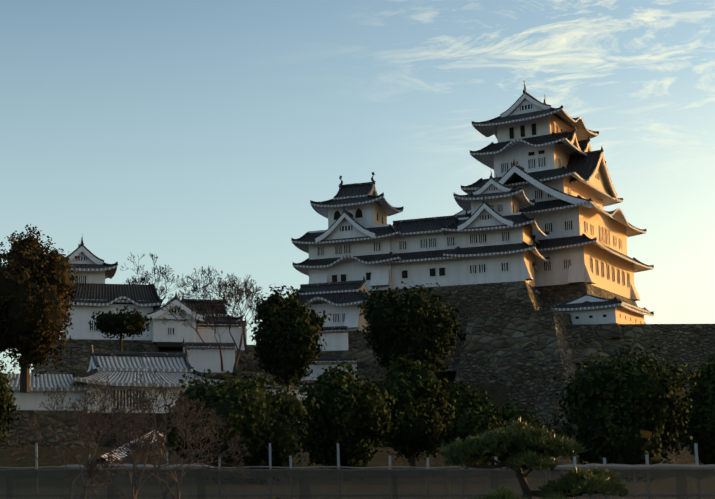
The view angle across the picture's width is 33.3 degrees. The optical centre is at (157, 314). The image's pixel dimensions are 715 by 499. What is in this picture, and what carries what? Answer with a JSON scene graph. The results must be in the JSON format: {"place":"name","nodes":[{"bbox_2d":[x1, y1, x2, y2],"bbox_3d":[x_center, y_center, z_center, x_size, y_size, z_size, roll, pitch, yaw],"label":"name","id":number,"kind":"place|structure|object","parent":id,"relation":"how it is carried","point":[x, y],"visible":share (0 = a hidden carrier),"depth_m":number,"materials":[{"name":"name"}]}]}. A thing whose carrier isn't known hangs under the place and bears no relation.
{"place":"outdoors","nodes":[
{"label":"outdoors","id":0,"kind":"place"},
{"bbox_2d":[0,384,702,498],"bbox_3d":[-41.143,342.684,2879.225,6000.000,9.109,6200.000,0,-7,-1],"label":"ground","id":1,"kind":"structure","parent":0,"point":[497,393],"depth_m":102.06,"materials":[{"name":"brown"}]},
{"bbox_2d":[9,370,250,498],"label":"shrubs","id":2,"kind":"object","parent":1,"relation":"on","point":[146,446],"visible":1,"depth_m":13.20,"materials":[{"name":"brown plant"}]},
{"bbox_2d":[0,224,263,392],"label":"trees","id":3,"kind":"object","parent":1,"relation":"on","point":[36,284],"visible":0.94,"depth_m":99.61,"materials":[{"name":"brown plant"}]},
{"bbox_2d":[0,237,384,463],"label":"cluster","id":4,"kind":"object","parent":1,"relation":"on","point":[170,351],"visible":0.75,"depth_m":140.21,"materials":[{"name":"paint"}]},
{"bbox_2d":[0,279,714,481],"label":"trees","id":5,"kind":"object","parent":1,"relation":"on","point":[633,411],"visible":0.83,"depth_m":74.77,"materials":[{"name":"green plant"}]},
{"bbox_2d":[0,443,714,498],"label":"fence","id":6,"kind":"object","parent":1,"relation":"on","point":[689,481],"visible":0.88,"depth_m":21.66,"materials":[{"name":"grey"}]},
{"bbox_2d":[438,418,630,498],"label":"pines","id":7,"kind":"object","parent":1,"relation":"on","point":[524,446],"visible":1,"depth_m":15.53,"materials":[{"name":"green plant"}]},
{"bbox_2d":[439,288,714,427],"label":"stone walls","id":8,"kind":"structure","parent":1,"relation":"on","point":[526,357],"depth_m":153.39,"materials":[{"name":"stone"}]},
{"bbox_2d":[291,172,549,379],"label":"wing","id":9,"kind":"structure","parent":8,"relation":"on","point":[482,255],"depth_m":171.92,"materials":[{"name":"white paint"}]},
{"bbox_2d":[455,80,653,323],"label":"keep","id":10,"kind":"structure","parent":8,"relation":"on","point":[548,160],"depth_m":182.79,"materials":[{"name":"paint"}]},
{"bbox_2d":[0,0,714,373],"label":"sky","id":11,"kind":"structure","parent":0,"point":[191,134],"materials":[{"name":"blue"}]}
]}

